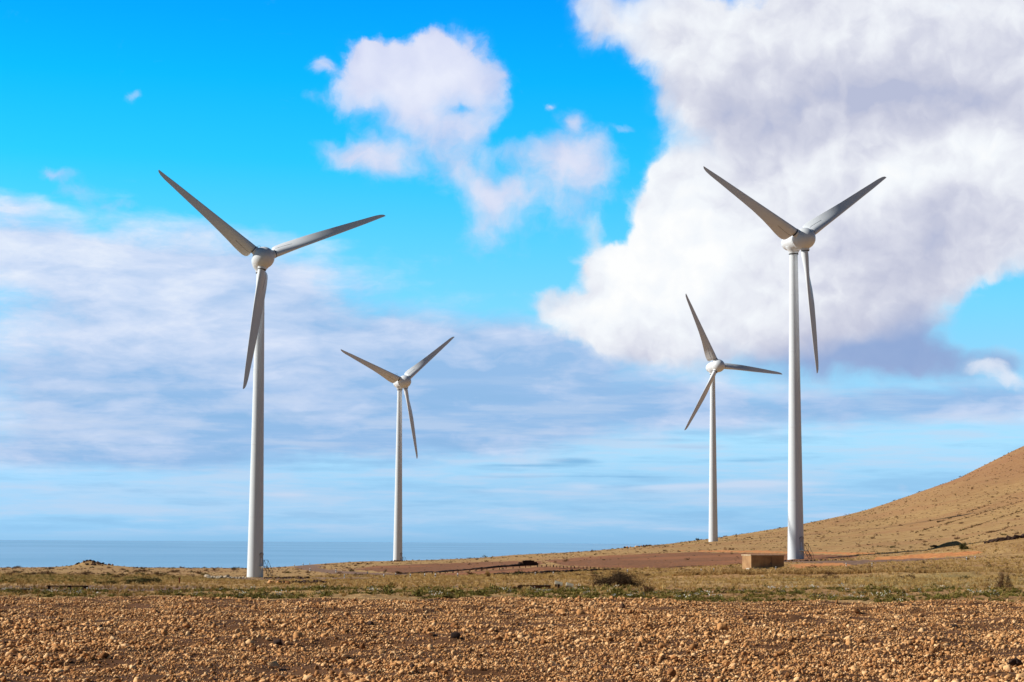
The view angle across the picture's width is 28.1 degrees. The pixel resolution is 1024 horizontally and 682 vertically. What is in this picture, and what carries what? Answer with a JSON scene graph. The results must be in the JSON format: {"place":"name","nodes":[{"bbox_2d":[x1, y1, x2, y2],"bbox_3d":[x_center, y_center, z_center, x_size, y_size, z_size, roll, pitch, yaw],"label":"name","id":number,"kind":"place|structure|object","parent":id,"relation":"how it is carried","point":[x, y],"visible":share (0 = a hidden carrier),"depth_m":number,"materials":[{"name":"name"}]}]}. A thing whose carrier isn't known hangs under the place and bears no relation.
{"place":"outdoors","nodes":[
{"label":"outdoors","id":0,"kind":"place"},
{"bbox_2d":[0,540,660,567],"bbox_3d":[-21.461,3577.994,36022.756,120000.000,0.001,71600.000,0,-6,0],"label":"sea","id":1,"kind":"structure","parent":0,"point":[147,554],"depth_m":8501.48,"materials":[{"name":"liquid"}]},
{"bbox_2d":[1,555,985,590],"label":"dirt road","id":2,"kind":"structure","parent":0,"point":[321,570],"depth_m":295.66,"materials":[{"name":"brown soil"}]},
{"bbox_2d":[47,585,87,589],"bbox_3d":[-13.907,7.763,64.088,1.294,0.219,0.140,0,-6,1],"label":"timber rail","id":3,"kind":"object","parent":2,"relation":"on","point":[50,586],"visible":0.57,"depth_m":64.03,"materials":[{"name":"brown wood"}]},
{"bbox_2d":[0,446,1023,603],"bbox_3d":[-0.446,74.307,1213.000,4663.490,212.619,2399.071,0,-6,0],"label":"ground","id":4,"kind":"structure","parent":0,"point":[980,478],"depth_m":467.51,"materials":[{"name":"brown soil"}]},
{"bbox_2d":[94,580,117,583],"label":"dry bush","id":5,"kind":"object","parent":4,"relation":"on","point":[112,581],"visible":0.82,"depth_m":88.89,"materials":[{"name":"plant"}]},
{"bbox_2d":[122,576,161,583],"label":"dry bush","id":6,"kind":"object","parent":4,"relation":"on","point":[141,579],"visible":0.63,"depth_m":87.49,"materials":[{"name":"green plant"}]},
{"bbox_2d":[158,170,384,577],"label":"wind turbine","id":7,"kind":"object","parent":4,"relation":"on","point":[263,258],"visible":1,"depth_m":325.66,"materials":[{"name":"paint"}]},
{"bbox_2d":[341,337,453,560],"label":"wind turbine","id":8,"kind":"object","parent":4,"relation":"on","point":[401,382],"visible":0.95,"depth_m":562.47,"materials":[{"name":"paint"}]},
{"bbox_2d":[2,583,998,600],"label":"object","id":9,"kind":"object","parent":4,"relation":"on","point":[552,589],"visible":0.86,"depth_m":61.09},
{"bbox_2d":[0,538,1023,600],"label":"dry grass","id":10,"kind":"structure","parent":4,"relation":"on","point":[492,578],"depth_m":98.86,"materials":[{"name":"brown plant"}]},
{"bbox_2d":[0,450,1023,578],"bbox_3d":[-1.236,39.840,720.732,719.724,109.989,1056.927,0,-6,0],"label":"brush","id":11,"kind":"object","parent":4,"relation":"on","point":[565,560],"visible":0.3,"depth_m":472.05,"materials":[{"name":"plant"}]},
{"bbox_2d":[0,573,1023,602],"label":"green weeds","id":12,"kind":"object","parent":4,"relation":"on","point":[577,591],"depth_m":60.80,"materials":[{"name":"green plant"}]},
{"bbox_2d":[0,565,1023,594],"label":"straw strip","id":13,"kind":"object","parent":4,"relation":"on","point":[808,571],"depth_m":119.66,"materials":[{"name":"beige plant"}]},
{"bbox_2d":[512,584,559,588],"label":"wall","id":14,"kind":"structure","parent":4,"relation":"on","point":[538,586],"depth_m":65.95,"materials":[{"name":"brown stone"}]},
{"bbox_2d":[494,568,620,574],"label":"stone wall","id":15,"kind":"structure","parent":4,"relation":"on","point":[541,572],"depth_m":282.15,"materials":[{"name":"brown stone"}]},
{"bbox_2d":[555,581,562,586],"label":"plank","id":16,"kind":"object","parent":4,"relation":"on","point":[557,583],"visible":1,"depth_m":66.51,"materials":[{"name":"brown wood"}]},
{"bbox_2d":[566,582,573,587],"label":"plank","id":17,"kind":"object","parent":4,"relation":"on","point":[569,584],"visible":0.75,"depth_m":66.49,"materials":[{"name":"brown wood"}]},
{"bbox_2d":[586,567,655,587],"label":"dry bush","id":18,"kind":"object","parent":4,"relation":"on","point":[618,578],"visible":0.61,"depth_m":71.24,"materials":[{"name":"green plant"}]},
{"bbox_2d":[636,584,656,592],"bbox_3d":[4.168,7.614,62.965,0.695,0.292,0.820,4,-7,-32],"label":"dry bush","id":19,"kind":"object","parent":4,"relation":"on","point":[647,587],"visible":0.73,"depth_m":62.86,"materials":[{"name":"brown plant"}]},
{"bbox_2d":[685,294,781,541],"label":"wind turbine","id":20,"kind":"object","parent":4,"relation":"on","point":[715,366],"visible":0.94,"depth_m":553.36,"materials":[{"name":"paint"}]},
{"bbox_2d":[742,555,784,568],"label":"utility box","id":21,"kind":"object","parent":4,"relation":"on","point":[762,561],"visible":0.67,"depth_m":249.19,"materials":[{"name":"beige concrete"}]},
{"bbox_2d":[764,557,778,567],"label":"door","id":22,"kind":"structure","parent":21,"relation":"in","point":[769,562],"depth_m":249.26,"materials":[{"name":"brown"}]},
{"bbox_2d":[957,542,970,548],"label":"dry bush","id":23,"kind":"object","parent":4,"relation":"on","point":[962,545],"visible":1,"depth_m":311.02,"materials":[{"name":"green plant"}]},
{"bbox_2d":[979,579,994,588],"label":"dry bush","id":24,"kind":"object","parent":4,"relation":"on","point":[988,584],"visible":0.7,"depth_m":68.69,"materials":[{"name":"beige plant"}]},
{"bbox_2d":[983,534,1023,543],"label":"stone wall","id":25,"kind":"structure","parent":4,"relation":"on","point":[1007,537],"depth_m":313.50,"materials":[{"name":"brown stone"}]},
{"bbox_2d":[994,568,1013,588],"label":"dry bush","id":26,"kind":"object","parent":4,"relation":"on","point":[1003,583],"visible":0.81,"depth_m":66.62,"materials":[{"name":"brown plant"}]},
{"bbox_2d":[0,595,1023,681],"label":"stony field","id":27,"kind":"structure","parent":0,"point":[345,670],"depth_m":33.19,"materials":[{"name":"brown gravel"}]},
{"bbox_2d":[161,629,167,634],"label":"clod","id":28,"kind":"object","parent":27,"relation":"on","point":[164,631],"visible":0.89,"depth_m":34.80,"materials":[{"name":"brown soil"}]},
{"bbox_2d":[250,647,256,651],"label":"clod","id":29,"kind":"object","parent":27,"relation":"on","point":[253,649],"visible":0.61,"depth_m":31.06,"materials":[{"name":"brown stone"}]},
{"bbox_2d":[268,660,278,668],"bbox_3d":[-3.120,4.261,26.934,0.142,0.118,0.182,-1,-3,16],"label":"clod","id":30,"kind":"object","parent":27,"relation":"on","point":[274,664],"visible":1,"depth_m":26.88,"materials":[{"name":"grey stone"}]},
{"bbox_2d":[274,639,282,644],"bbox_3d":[-3.750,4.858,32.877,0.149,0.120,0.089,-3,20,-7],"label":"rock","id":31,"kind":"object","parent":27,"relation":"on","point":[278,642],"visible":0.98,"depth_m":32.84,"materials":[{"name":"stone"}]},
{"bbox_2d":[293,632,302,637],"bbox_3d":[-3.532,4.861,33.790,0.161,0.135,0.143,2,-6,-18],"label":"clod","id":32,"kind":"object","parent":27,"relation":"on","point":[299,634],"visible":0.76,"depth_m":33.76,"materials":[{"name":"brown soil"}]},
{"bbox_2d":[451,632,460,638],"bbox_3d":[-0.926,4.843,33.573,0.183,0.143,0.103,-2,-6,22],"label":"rock","id":33,"kind":"object","parent":27,"relation":"on","point":[455,635],"visible":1,"depth_m":33.54,"materials":[{"name":"stone"}]},
{"bbox_2d":[559,608,568,612],"bbox_3d":[1.201,6.180,46.676,0.224,0.167,0.183,5,-7,-37],"label":"clod","id":34,"kind":"object","parent":27,"relation":"on","point":[563,610],"visible":0.56,"depth_m":46.63,"materials":[{"name":"stone"}]},
{"bbox_2d":[577,609,585,614],"bbox_3d":[1.530,6.068,45.604,0.206,0.167,0.166,19,21,6],"label":"clod","id":35,"kind":"object","parent":27,"relation":"on","point":[580,612],"visible":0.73,"depth_m":45.57,"materials":[{"name":"brown soil"}]},
{"bbox_2d":[667,667,675,676],"bbox_3d":[1.939,4.047,24.982,0.118,0.118,0.116,-16,-5,-22],"label":"clod","id":36,"kind":"object","parent":27,"relation":"on","point":[671,671],"visible":0.94,"depth_m":24.94,"materials":[{"name":"brown stone"}]},
{"bbox_2d":[717,623,727,630],"bbox_3d":[3.760,5.116,36.562,0.198,0.174,0.191,0,-6,5],"label":"clod","id":37,"kind":"object","parent":27,"relation":"on","point":[722,626],"visible":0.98,"depth_m":36.48,"materials":[{"name":"brown soil"}]},
{"bbox_2d":[1007,658,1022,666],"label":"rock","id":38,"kind":"object","parent":27,"relation":"on","point":[1016,661],"visible":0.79,"depth_m":27.23,"materials":[{"name":"stone"}]},
{"bbox_2d":[0,0,1023,543],"label":"sky","id":39,"kind":"structure","parent":0,"point":[544,192],"materials":[{"name":"blue"}]},
{"bbox_2d":[356,552,857,575],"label":"ploughed field","id":40,"kind":"structure","parent":0,"point":[673,560],"depth_m":370.31,"materials":[{"name":"soil"}]},
{"bbox_2d":[403,563,537,573],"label":"stone wall","id":41,"kind":"structure","parent":40,"relation":"on","point":[513,565],"depth_m":355.62,"materials":[{"name":"brown stone"}]},
{"bbox_2d":[518,560,536,565],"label":"stone ruin","id":42,"kind":"object","parent":41,"relation":"on","point":[529,562],"visible":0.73,"depth_m":370.07,"materials":[{"name":"brown stone"}]},
{"bbox_2d":[703,166,885,559],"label":"wind turbine","id":43,"kind":"object","parent":40,"relation":"on","point":[794,241],"visible":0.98,"depth_m":322.29,"materials":[{"name":"paint"}]},
{"bbox_2d":[799,537,803,548],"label":"door","id":44,"kind":"structure","parent":43,"relation":"in","point":[801,538],"depth_m":320.22,"materials":[{"name":"paint"}]},
{"bbox_2d":[674,550,982,568],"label":"earth bank","id":45,"kind":"structure","parent":0,"point":[923,556],"depth_m":308.81,"materials":[{"name":"brown soil"}]}
]}

